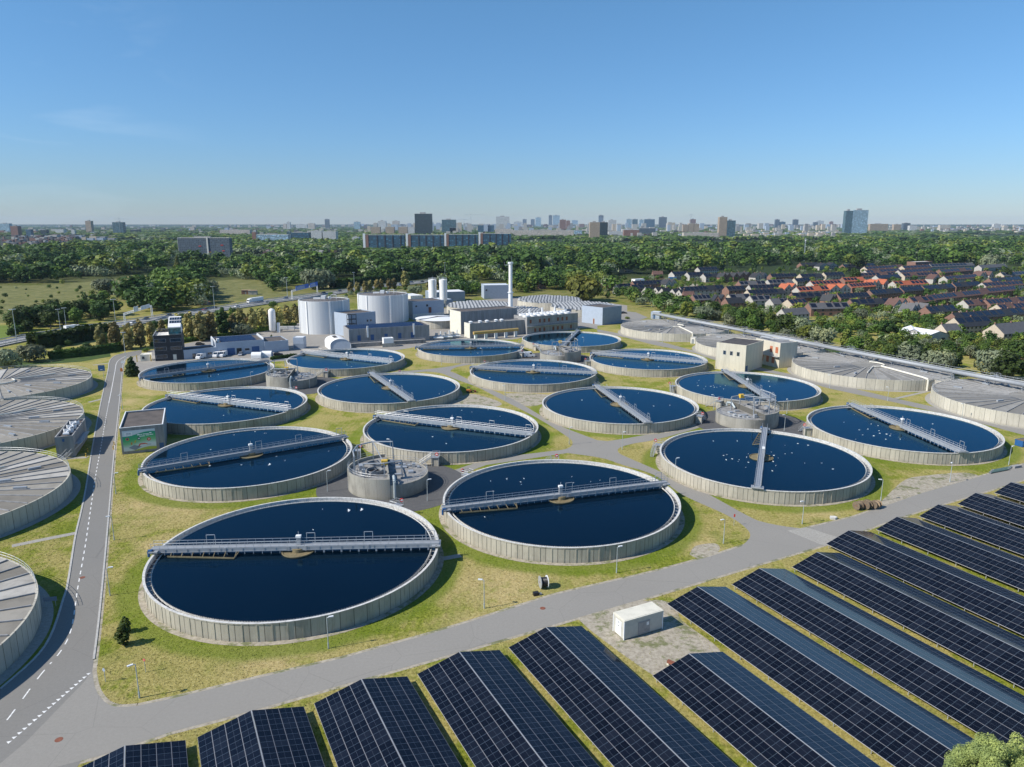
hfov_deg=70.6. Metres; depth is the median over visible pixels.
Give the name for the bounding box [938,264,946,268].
terraced house
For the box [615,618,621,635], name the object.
end door
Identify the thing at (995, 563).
solar array
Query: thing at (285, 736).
solar array
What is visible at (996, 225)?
office block
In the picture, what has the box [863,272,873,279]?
terraced house
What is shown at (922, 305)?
terraced house
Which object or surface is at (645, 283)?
terraced house
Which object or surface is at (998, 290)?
terraced house
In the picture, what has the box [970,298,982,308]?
terraced house
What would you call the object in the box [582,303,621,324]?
screen hall
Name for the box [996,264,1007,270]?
terraced house
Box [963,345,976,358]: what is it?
garden tree
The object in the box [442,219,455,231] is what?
tower
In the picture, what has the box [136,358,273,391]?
settling tank
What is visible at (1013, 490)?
solar array
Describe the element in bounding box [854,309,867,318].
willow
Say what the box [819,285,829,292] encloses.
terraced house
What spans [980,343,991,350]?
garden tree
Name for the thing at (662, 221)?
tower
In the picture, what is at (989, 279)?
terraced house
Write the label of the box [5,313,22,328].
tree
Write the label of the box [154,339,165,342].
window
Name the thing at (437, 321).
sludge thickener
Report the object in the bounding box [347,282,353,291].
poplar
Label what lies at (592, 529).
settling tank
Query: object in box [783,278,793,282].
terraced house
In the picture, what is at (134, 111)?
sky
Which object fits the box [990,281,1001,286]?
terraced house
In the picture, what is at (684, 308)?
tree
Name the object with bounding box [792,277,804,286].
house
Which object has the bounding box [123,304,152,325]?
gantry
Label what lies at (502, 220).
tower
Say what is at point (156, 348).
window
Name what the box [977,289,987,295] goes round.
terraced house
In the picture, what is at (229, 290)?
meadow
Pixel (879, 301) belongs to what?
terraced house
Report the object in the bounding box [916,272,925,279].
terraced house
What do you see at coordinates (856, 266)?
terraced house
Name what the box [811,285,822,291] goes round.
terraced house
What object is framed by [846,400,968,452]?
scraper bridge
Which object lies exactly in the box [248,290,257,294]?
hut
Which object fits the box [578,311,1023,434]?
road
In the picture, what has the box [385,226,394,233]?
flats
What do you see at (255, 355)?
arched cover
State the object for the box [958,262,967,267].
terraced house
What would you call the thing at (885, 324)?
tree
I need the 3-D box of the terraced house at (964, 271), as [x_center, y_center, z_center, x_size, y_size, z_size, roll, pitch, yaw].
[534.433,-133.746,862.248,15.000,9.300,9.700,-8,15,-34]
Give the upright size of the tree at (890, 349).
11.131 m
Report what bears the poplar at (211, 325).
on the ground at (136, 396)
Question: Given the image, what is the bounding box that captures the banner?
[122,428,156,451]
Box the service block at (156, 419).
[119,408,167,454]
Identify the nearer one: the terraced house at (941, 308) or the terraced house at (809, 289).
the terraced house at (941, 308)
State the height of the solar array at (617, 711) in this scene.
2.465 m
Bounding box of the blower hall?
[481,283,508,298]
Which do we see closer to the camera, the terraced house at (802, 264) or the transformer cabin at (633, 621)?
the transformer cabin at (633, 621)
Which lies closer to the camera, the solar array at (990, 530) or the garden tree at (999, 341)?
the solar array at (990, 530)
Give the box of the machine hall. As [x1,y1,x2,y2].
[450,306,516,333]
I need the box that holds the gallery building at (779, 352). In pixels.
[756,336,797,367]
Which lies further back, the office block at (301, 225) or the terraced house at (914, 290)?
the office block at (301, 225)
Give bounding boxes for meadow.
[0,275,145,322]
[214,278,286,300]
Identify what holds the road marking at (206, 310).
on the motorway
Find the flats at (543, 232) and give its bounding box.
[513,230,573,235]
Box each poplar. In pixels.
[93,325,105,344]
[107,321,120,342]
[120,322,134,349]
[132,319,146,346]
[145,321,154,343]
[157,319,165,330]
[182,311,194,336]
[192,310,207,340]
[205,311,217,338]
[215,307,230,332]
[227,313,236,331]
[235,308,246,324]
[246,307,257,328]
[256,307,267,326]
[266,307,275,325]
[275,305,283,325]
[282,304,291,323]
[291,303,298,322]
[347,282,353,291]
[354,282,360,292]
[362,281,367,291]
[367,280,373,291]
[373,279,379,288]
[379,279,383,289]
[386,278,391,288]
[391,278,396,288]
[401,271,409,286]
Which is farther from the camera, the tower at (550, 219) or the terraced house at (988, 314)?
the tower at (550, 219)
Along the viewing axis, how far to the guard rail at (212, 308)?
525.14 m
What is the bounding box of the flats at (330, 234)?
[322,231,337,238]
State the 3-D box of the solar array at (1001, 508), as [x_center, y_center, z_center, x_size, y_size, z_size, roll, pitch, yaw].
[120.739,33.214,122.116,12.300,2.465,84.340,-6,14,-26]
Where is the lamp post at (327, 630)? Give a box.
[326,615,332,648]
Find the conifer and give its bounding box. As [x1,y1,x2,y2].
[124,356,139,376]
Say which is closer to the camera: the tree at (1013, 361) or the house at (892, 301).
the tree at (1013, 361)
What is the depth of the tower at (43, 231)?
3534.12 m
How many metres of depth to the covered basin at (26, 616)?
108.19 m
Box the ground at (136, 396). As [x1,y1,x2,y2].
[0,224,1023,766]
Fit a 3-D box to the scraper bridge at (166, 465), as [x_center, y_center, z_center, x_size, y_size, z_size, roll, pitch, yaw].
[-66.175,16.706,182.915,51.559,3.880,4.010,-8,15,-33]
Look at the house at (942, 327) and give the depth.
380.08 m
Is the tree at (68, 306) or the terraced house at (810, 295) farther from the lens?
the terraced house at (810, 295)
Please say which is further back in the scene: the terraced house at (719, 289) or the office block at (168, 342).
the terraced house at (719, 289)
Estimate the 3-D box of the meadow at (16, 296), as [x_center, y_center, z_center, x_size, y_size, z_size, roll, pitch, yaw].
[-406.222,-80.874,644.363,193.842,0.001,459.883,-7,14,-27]
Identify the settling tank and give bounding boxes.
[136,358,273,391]
[138,426,355,502]
[138,497,443,645]
[142,386,310,434]
[286,348,406,376]
[315,373,462,412]
[360,404,540,464]
[415,339,523,363]
[439,459,684,565]
[468,359,598,392]
[522,331,622,352]
[539,386,700,434]
[589,349,708,377]
[656,428,874,506]
[674,371,822,410]
[803,405,1006,465]
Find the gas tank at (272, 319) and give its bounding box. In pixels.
[268,308,279,332]
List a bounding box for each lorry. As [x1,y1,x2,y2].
[63,324,76,328]
[247,296,263,302]
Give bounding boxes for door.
[227,348,234,354]
[252,346,259,351]
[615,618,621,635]
[638,619,649,634]
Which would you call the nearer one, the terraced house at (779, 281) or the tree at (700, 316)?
the tree at (700, 316)
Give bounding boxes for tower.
[0,223,11,231]
[10,225,21,234]
[25,229,33,235]
[40,229,48,234]
[85,220,93,231]
[112,221,125,232]
[308,223,315,228]
[325,219,329,227]
[346,314,356,324]
[354,221,360,228]
[378,220,386,228]
[392,220,399,225]
[415,212,432,233]
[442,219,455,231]
[496,216,508,227]
[535,217,540,225]
[549,215,551,224]
[553,215,559,224]
[560,219,565,229]
[589,221,599,237]
[598,215,603,221]
[600,221,607,234]
[608,219,615,230]
[626,219,631,227]
[632,219,637,227]
[644,219,654,227]
[658,216,666,227]
[717,216,726,236]
[726,219,735,236]
[774,219,779,227]
[792,219,798,224]
[842,209,852,233]
[851,209,868,232]
[901,222,910,229]
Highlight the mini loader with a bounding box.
[466,387,475,392]
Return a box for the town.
[0,222,1023,253]
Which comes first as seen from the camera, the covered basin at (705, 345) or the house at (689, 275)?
the covered basin at (705, 345)
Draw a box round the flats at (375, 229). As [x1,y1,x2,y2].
[371,226,380,233]
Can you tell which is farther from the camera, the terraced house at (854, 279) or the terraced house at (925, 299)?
the terraced house at (854, 279)
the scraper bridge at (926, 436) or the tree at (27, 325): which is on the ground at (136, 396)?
the tree at (27, 325)
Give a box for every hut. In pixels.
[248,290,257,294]
[382,337,394,346]
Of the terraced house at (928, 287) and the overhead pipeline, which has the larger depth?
the terraced house at (928, 287)
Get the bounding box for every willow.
[0,348,23,368]
[14,343,47,361]
[90,277,115,292]
[206,279,219,292]
[230,322,253,334]
[299,268,326,288]
[313,268,335,288]
[407,285,422,293]
[564,273,601,300]
[693,305,714,318]
[712,310,721,319]
[721,312,735,326]
[775,327,792,335]
[783,316,811,332]
[808,326,837,344]
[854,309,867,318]
[893,341,921,361]
[920,349,957,368]
[973,348,1016,379]
[979,253,999,264]
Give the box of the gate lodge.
[136,352,151,361]
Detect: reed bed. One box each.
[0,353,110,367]
[825,348,840,352]
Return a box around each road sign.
[43,596,56,606]
[98,365,104,371]
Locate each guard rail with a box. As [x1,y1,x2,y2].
[0,278,434,339]
[0,280,427,341]
[0,282,422,344]
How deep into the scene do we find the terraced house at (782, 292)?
585.76 m
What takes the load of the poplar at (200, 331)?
on the ground at (136, 396)
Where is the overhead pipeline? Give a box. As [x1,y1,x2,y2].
[652,311,1023,390]
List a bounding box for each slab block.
[177,236,232,256]
[363,233,404,248]
[406,234,443,247]
[444,233,477,246]
[479,232,510,245]
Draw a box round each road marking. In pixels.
[0,281,427,345]
[7,358,121,719]
[7,673,89,743]
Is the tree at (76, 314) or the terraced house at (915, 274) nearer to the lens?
the tree at (76, 314)
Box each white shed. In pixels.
[902,325,918,332]
[910,327,951,343]
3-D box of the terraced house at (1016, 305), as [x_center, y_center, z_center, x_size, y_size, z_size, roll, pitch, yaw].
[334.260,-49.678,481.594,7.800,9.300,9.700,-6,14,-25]
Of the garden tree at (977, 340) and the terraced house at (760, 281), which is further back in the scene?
the terraced house at (760, 281)
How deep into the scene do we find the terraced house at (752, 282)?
666.36 m
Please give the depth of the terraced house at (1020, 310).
452.54 m
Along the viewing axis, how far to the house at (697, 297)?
534.65 m
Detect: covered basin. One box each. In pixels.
[0,364,97,400]
[0,396,91,451]
[0,447,80,537]
[0,552,53,684]
[618,317,729,341]
[692,331,825,356]
[787,350,954,391]
[925,376,1023,428]
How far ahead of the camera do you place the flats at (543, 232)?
3018.78 m
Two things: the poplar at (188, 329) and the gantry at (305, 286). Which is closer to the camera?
the poplar at (188, 329)
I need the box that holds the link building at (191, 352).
[183,345,215,359]
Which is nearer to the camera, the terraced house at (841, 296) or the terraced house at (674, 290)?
the terraced house at (841, 296)
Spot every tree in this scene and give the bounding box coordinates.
[3,308,26,324]
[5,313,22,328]
[5,327,19,335]
[10,324,24,332]
[12,305,24,309]
[19,306,39,321]
[21,320,34,332]
[31,317,41,324]
[32,305,56,325]
[34,308,54,326]
[40,310,59,328]
[44,299,60,304]
[44,302,62,323]
[53,345,62,349]
[54,306,70,322]
[55,309,68,324]
[61,301,72,319]
[64,339,73,345]
[68,307,86,324]
[70,299,88,312]
[79,342,91,347]
[85,303,92,317]
[89,303,105,320]
[92,313,104,319]
[103,305,109,318]
[151,320,159,328]
[173,255,179,267]
[679,301,688,317]
[680,301,693,316]
[694,313,706,320]
[707,301,721,310]
[721,303,731,309]
[726,309,736,320]
[735,309,748,327]
[735,317,744,328]
[743,314,759,329]
[746,304,757,309]
[746,309,754,328]
[753,325,763,330]
[754,310,765,320]
[764,319,775,328]
[765,312,776,321]
[770,324,776,334]
[774,314,797,330]
[775,314,786,320]
[783,332,796,336]
[795,325,814,338]
[840,329,851,347]
[846,335,864,350]
[848,267,861,276]
[851,254,867,266]
[861,336,875,349]
[864,345,875,353]
[871,338,888,351]
[874,344,885,353]
[875,343,899,357]
[877,318,895,332]
[885,333,900,341]
[890,317,904,324]
[893,341,907,348]
[905,334,914,340]
[906,339,923,349]
[914,347,930,361]
[918,337,930,346]
[921,313,935,323]
[923,342,931,348]
[931,342,939,350]
[936,346,956,353]
[942,339,957,347]
[947,348,963,367]
[957,345,967,354]
[958,334,973,342]
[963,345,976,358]
[966,342,979,357]
[972,337,984,344]
[977,340,987,347]
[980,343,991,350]
[988,319,1006,326]
[988,350,1023,377]
[994,337,1003,346]
[998,339,1012,348]
[1002,268,1012,274]
[1005,339,1023,353]
[1017,366,1023,377]
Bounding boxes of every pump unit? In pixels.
[433,331,443,339]
[443,330,452,338]
[451,330,460,337]
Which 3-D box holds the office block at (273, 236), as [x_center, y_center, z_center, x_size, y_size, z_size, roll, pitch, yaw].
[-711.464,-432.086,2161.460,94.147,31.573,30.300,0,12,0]
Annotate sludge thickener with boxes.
[415,315,449,328]
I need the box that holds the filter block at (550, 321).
[514,307,577,333]
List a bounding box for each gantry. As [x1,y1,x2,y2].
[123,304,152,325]
[291,282,317,298]
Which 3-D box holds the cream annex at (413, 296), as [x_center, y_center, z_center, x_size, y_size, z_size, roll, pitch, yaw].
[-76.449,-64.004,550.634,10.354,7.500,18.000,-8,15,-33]
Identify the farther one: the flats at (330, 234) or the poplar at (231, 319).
the flats at (330, 234)
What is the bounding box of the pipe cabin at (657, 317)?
[651,311,661,318]
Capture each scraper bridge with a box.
[137,428,348,475]
[138,355,269,380]
[147,530,440,558]
[165,390,292,411]
[300,348,394,362]
[368,369,415,401]
[373,411,535,436]
[415,340,523,348]
[441,472,669,514]
[470,363,597,374]
[561,329,580,345]
[590,349,707,363]
[592,382,652,423]
[721,367,776,401]
[751,424,769,489]
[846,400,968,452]
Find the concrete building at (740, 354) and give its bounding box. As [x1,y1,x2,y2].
[715,337,763,371]
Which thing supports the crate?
on the ground at (136, 396)
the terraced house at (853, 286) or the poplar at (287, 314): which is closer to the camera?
the poplar at (287, 314)
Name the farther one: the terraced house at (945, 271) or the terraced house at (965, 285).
the terraced house at (945, 271)
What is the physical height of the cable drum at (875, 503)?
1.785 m
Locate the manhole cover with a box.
[55,737,62,741]
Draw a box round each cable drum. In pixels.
[538,575,548,588]
[852,500,863,509]
[862,499,871,509]
[871,500,877,508]
[876,500,881,508]
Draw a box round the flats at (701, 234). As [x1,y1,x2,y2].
[682,232,718,236]
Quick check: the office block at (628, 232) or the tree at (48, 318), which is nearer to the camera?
the tree at (48, 318)
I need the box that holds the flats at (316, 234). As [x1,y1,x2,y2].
[311,230,322,238]
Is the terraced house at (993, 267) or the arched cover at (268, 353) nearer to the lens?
the arched cover at (268, 353)
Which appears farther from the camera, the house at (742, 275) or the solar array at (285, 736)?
the house at (742, 275)
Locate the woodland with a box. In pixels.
[0,226,1023,344]
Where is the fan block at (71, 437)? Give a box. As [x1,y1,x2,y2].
[54,418,89,458]
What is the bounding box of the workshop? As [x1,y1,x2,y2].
[210,333,264,354]
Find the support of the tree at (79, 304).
on the ground at (136, 396)
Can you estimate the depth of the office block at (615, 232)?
3533.61 m
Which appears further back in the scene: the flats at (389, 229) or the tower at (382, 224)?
the tower at (382, 224)
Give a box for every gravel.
[447,394,501,406]
[504,393,547,405]
[579,600,719,674]
[690,543,719,558]
[868,473,977,511]
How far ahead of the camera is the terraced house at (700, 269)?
874.72 m
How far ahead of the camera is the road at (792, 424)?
221.31 m
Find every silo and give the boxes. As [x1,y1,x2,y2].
[428,276,436,297]
[439,277,446,305]
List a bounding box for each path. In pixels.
[12,532,74,546]
[60,456,88,459]
[444,554,461,559]
[896,392,925,398]
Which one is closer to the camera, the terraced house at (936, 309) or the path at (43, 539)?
the path at (43, 539)
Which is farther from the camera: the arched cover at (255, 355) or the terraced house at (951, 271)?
the terraced house at (951, 271)
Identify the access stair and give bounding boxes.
[316,368,329,377]
[352,445,360,459]
[388,498,403,506]
[418,451,439,466]
[461,468,473,475]
[518,350,523,357]
[533,343,540,350]
[584,359,590,366]
[650,439,660,456]
[669,382,675,392]
[695,411,705,423]
[705,396,722,407]
[798,423,812,435]
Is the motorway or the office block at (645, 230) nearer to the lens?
the motorway
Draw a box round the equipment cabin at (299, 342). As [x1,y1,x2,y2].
[293,336,306,348]
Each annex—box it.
[263,336,288,351]
[408,293,422,298]
[437,297,452,306]
[464,318,524,337]
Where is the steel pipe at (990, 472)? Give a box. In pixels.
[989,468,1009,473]
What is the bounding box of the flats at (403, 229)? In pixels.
[398,226,407,233]
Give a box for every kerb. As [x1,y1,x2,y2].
[0,350,139,688]
[93,355,137,658]
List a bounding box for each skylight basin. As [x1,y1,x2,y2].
[447,300,507,313]
[503,305,544,314]
[517,295,581,309]
[550,301,613,316]
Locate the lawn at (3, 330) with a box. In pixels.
[0,325,10,338]
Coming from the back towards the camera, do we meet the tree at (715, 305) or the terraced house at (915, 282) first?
the terraced house at (915, 282)
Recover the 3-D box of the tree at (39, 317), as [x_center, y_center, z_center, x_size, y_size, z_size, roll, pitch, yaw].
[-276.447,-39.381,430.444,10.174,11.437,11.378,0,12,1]
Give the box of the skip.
[1014,438,1023,446]
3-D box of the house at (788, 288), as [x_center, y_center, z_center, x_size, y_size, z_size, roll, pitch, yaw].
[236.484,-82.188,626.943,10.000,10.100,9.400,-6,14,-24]
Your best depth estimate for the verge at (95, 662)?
133.57 m
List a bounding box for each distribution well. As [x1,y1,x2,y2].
[266,359,316,389]
[347,441,427,499]
[540,338,580,361]
[715,389,778,428]
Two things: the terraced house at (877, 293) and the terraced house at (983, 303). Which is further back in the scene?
the terraced house at (877, 293)
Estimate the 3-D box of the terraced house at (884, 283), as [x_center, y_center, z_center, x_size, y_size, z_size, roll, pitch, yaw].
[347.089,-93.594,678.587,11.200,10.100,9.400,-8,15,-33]
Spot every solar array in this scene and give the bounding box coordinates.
[82,740,187,766]
[197,706,324,766]
[314,676,461,766]
[417,650,598,766]
[509,626,737,766]
[653,652,879,766]
[667,586,1007,766]
[732,568,1023,748]
[792,552,1023,687]
[826,530,1023,635]
[876,517,1023,591]
[919,504,1023,554]
[958,493,1023,526]
[995,482,1023,501]
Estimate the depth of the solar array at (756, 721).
87.63 m
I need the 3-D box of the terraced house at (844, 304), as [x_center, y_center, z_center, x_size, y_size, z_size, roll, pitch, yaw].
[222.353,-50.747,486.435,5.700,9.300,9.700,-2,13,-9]
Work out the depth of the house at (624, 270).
905.27 m
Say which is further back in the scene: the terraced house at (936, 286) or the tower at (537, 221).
the tower at (537, 221)
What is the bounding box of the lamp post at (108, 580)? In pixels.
[106,566,112,595]
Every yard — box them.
[133,323,450,371]
[410,294,626,339]
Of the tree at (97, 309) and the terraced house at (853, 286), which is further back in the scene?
the terraced house at (853, 286)
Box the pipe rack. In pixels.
[280,326,299,329]
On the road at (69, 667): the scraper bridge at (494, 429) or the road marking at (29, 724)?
the road marking at (29, 724)
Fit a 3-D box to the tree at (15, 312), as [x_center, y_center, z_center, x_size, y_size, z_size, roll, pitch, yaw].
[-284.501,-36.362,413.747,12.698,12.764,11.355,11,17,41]
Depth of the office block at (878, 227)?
4849.74 m
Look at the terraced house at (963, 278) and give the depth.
741.40 m
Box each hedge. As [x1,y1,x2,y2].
[25,322,109,347]
[47,341,125,359]
[149,322,296,346]
[270,353,296,359]
[329,267,456,287]
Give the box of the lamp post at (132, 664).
[127,663,139,697]
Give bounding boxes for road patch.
[787,527,836,545]
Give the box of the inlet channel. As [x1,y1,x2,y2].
[350,337,425,347]
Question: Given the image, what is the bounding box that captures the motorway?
[0,280,426,346]
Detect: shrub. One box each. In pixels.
[113,623,129,645]
[119,616,131,631]
[943,732,1023,766]
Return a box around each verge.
[92,355,138,670]
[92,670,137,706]
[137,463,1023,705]
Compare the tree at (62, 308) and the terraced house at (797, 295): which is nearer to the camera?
the tree at (62, 308)
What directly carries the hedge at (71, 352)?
on the ground at (136, 396)
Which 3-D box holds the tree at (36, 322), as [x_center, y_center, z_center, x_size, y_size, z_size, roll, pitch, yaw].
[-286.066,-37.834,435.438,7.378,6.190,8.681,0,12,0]
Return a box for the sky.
[0,0,1023,224]
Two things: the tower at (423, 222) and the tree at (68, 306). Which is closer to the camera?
the tree at (68, 306)
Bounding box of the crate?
[533,591,541,595]
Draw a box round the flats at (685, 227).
[682,224,687,231]
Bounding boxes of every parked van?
[195,352,205,358]
[212,351,219,357]
[218,350,227,356]
[524,351,534,356]
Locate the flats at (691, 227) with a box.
[688,223,693,231]
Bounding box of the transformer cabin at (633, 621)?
[613,602,663,639]
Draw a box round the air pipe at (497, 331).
[473,328,518,338]
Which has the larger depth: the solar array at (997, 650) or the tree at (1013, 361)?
the tree at (1013, 361)
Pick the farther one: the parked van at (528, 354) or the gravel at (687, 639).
the parked van at (528, 354)
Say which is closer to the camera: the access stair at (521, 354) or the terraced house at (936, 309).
the access stair at (521, 354)
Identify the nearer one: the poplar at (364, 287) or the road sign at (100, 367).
the road sign at (100, 367)
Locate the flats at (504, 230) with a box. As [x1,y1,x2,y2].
[495,228,512,233]
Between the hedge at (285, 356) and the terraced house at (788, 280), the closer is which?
the hedge at (285, 356)
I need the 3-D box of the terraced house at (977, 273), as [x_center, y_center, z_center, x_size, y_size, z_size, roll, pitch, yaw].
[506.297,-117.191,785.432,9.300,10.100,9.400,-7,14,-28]
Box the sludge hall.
[343,321,429,342]
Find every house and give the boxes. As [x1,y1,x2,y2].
[537,279,545,288]
[612,284,625,293]
[619,267,632,272]
[630,280,641,284]
[637,284,644,291]
[640,280,650,286]
[648,280,657,287]
[652,271,662,278]
[653,286,662,292]
[657,287,670,293]
[661,278,672,287]
[668,271,681,279]
[669,287,679,293]
[675,288,686,295]
[679,286,690,290]
[682,290,694,295]
[685,272,697,280]
[688,286,699,294]
[689,294,703,306]
[695,267,705,273]
[697,285,708,293]
[700,273,713,281]
[701,294,710,302]
[704,266,712,273]
[705,285,716,295]
[710,266,718,272]
[711,293,721,303]
[714,284,723,295]
[716,272,727,281]
[719,293,724,300]
[721,297,744,307]
[722,285,737,295]
[726,293,736,297]
[730,272,738,281]
[734,285,745,293]
[735,280,748,287]
[735,293,744,301]
[736,271,746,280]
[743,271,750,280]
[743,289,757,294]
[745,284,758,289]
[745,295,759,307]
[747,280,756,284]
[749,272,762,280]
[754,289,764,294]
[755,280,764,283]
[756,294,765,306]
[757,284,767,288]
[758,272,767,279]
[762,288,771,297]
[763,294,769,300]
[765,279,777,283]
[765,283,774,288]
[765,297,781,310]
[767,273,778,279]
[769,288,779,296]
[775,279,785,283]
[776,273,785,278]
[776,288,786,297]
[776,307,809,321]
[779,283,792,294]
[782,298,797,308]
[783,273,791,278]
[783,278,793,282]
[786,282,797,288]
[788,292,800,297]
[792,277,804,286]
[792,286,807,292]
[795,297,806,305]
[796,263,807,269]
[796,274,809,277]
[798,292,808,300]
[804,286,814,291]
[804,302,818,315]
[806,280,819,285]
[806,291,814,302]
[807,273,816,280]
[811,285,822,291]
[813,291,821,302]
[814,262,829,269]
[814,273,823,280]
[816,302,826,315]
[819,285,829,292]
[819,293,834,302]
[822,272,832,279]
[824,301,834,315]
[826,262,838,269]
[827,283,841,292]
[830,271,838,279]
[832,279,842,283]
[832,301,842,315]
[836,271,844,278]
[836,283,850,292]
[836,292,848,300]
[839,264,852,270]
[839,277,851,283]
[839,301,849,314]
[844,292,855,298]
[846,282,858,292]
[847,298,860,311]
[849,276,857,282]
[850,263,860,269]
[852,292,863,298]
[854,282,863,290]
[857,298,869,311]
[859,291,870,298]
[860,266,873,271]
[860,282,869,291]
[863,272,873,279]
[864,279,876,287]
[865,298,876,310]
[866,281,875,288]
[866,289,881,297]
[869,278,880,288]
[872,275,884,279]
[873,297,883,310]
[876,288,888,297]
[877,278,888,288]
[881,274,890,282]
[884,288,895,297]
[884,297,901,312]
[888,280,904,287]
[891,287,903,296]
[894,297,907,302]
[895,270,907,274]
[898,302,917,311]
[899,265,911,269]
[899,286,910,294]
[900,272,911,280]
[901,280,912,285]
[906,296,917,302]
[907,286,917,296]
[907,301,920,310]
[908,272,918,279]
[909,280,920,285]
[913,285,924,295]
[914,296,924,302]
[915,301,929,308]
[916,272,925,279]
[917,279,928,285]
[919,305,936,314]
[920,295,929,302]
[921,285,933,293]
[925,273,940,283]
[925,295,935,302]
[927,294,939,304]
[929,263,939,270]
[929,284,940,290]
[930,305,941,317]
[934,293,946,304]
[934,322,962,340]
[936,269,948,276]
[936,304,947,313]
[937,284,948,290]
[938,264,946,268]
[938,275,954,283]
[941,292,952,304]
[941,304,952,311]
[943,312,962,323]
[944,263,953,268]
[944,283,955,291]
[945,268,954,275]
[945,316,978,333]
[946,292,958,300]
[947,304,958,312]
[950,275,960,281]
[951,263,960,267]
[951,268,961,273]
[951,282,962,291]
[953,291,965,302]
[956,299,975,311]
[957,274,966,281]
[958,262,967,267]
[958,268,966,274]
[958,281,968,290]
[959,311,969,316]
[960,290,971,299]
[963,274,972,280]
[965,262,974,268]
[965,267,973,273]
[965,281,975,289]
[966,290,977,298]
[966,311,977,315]
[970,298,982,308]
[970,315,991,334]
[972,289,982,298]
[973,271,984,279]
[973,310,983,315]
[974,265,990,270]
[977,282,993,287]
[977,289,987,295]
[977,298,986,309]
[978,287,990,295]
[980,309,993,319]
[982,322,1020,339]
[983,277,999,281]
[983,298,996,308]
[985,270,993,277]
[985,287,996,295]
[987,264,998,270]
[987,309,1000,320]
[989,303,1006,309]
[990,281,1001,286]
[992,287,1002,295]
[993,298,1006,303]
[994,308,1007,318]
[995,272,1010,276]
[995,286,1005,295]
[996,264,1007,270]
[997,281,1009,285]
[1000,297,1013,302]
[1000,308,1013,320]
[1001,286,1011,296]
[1004,276,1014,280]
[1004,303,1015,307]
[1005,280,1016,286]
[1007,285,1017,296]
[1007,307,1020,319]
[1008,296,1020,302]
[1010,321,1023,333]
[1011,276,1022,281]
[1011,302,1023,309]
[1013,280,1023,289]
[1013,307,1023,319]
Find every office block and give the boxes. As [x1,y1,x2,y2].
[55,229,66,232]
[153,316,184,360]
[220,229,251,233]
[252,231,256,238]
[256,233,290,240]
[291,231,310,237]
[296,224,307,227]
[478,225,493,231]
[608,231,622,235]
[623,229,638,235]
[638,228,655,233]
[868,223,887,230]
[892,224,900,229]
[907,225,916,230]
[938,225,950,229]
[992,223,1000,229]
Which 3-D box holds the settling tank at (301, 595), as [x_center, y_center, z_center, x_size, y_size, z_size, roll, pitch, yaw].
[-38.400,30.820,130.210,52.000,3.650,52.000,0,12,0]
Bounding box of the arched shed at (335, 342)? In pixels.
[325,335,350,348]
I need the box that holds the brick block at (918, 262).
[907,261,932,265]
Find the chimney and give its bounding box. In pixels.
[504,256,513,306]
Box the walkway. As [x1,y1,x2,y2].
[925,374,962,383]
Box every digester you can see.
[298,295,349,334]
[357,289,408,323]
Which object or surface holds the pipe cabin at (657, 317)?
on the ground at (136, 396)
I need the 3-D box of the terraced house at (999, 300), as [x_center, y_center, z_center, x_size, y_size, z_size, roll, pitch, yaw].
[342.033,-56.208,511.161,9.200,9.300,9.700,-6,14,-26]
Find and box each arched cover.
[251,352,261,358]
[262,351,272,356]
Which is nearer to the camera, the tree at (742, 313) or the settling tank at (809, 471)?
the settling tank at (809, 471)
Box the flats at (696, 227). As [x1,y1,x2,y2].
[693,223,698,231]
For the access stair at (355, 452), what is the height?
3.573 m
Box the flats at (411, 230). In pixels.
[408,227,414,233]
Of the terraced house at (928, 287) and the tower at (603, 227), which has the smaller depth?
the terraced house at (928, 287)
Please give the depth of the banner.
193.40 m
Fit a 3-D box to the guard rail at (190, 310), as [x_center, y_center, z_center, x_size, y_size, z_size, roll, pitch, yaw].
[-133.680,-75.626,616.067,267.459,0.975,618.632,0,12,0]
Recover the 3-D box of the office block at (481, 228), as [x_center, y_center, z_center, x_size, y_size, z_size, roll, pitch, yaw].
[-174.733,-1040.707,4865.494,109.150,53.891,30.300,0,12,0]
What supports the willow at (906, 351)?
on the ground at (136, 396)
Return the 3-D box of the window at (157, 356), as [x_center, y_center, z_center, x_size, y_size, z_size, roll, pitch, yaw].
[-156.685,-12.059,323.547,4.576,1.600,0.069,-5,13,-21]
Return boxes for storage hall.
[425,289,464,301]
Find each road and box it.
[0,350,141,766]
[0,464,1023,766]
[249,377,335,394]
[316,464,462,511]
[393,364,798,546]
[516,353,589,363]
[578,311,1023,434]
[696,410,804,434]
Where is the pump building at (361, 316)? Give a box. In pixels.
[334,309,375,335]
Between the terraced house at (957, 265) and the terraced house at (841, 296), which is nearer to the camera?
the terraced house at (841, 296)
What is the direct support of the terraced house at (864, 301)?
on the ground at (136, 396)
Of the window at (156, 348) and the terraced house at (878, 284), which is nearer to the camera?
the window at (156, 348)
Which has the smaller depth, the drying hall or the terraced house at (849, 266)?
the drying hall
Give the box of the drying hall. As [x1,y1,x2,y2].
[408,298,443,318]
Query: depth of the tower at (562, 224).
5958.26 m
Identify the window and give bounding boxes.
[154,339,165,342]
[155,347,166,350]
[156,354,167,358]
[170,338,180,341]
[171,346,181,349]
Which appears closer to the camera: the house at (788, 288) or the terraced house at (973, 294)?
the terraced house at (973, 294)
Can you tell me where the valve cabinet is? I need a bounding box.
[690,337,695,343]

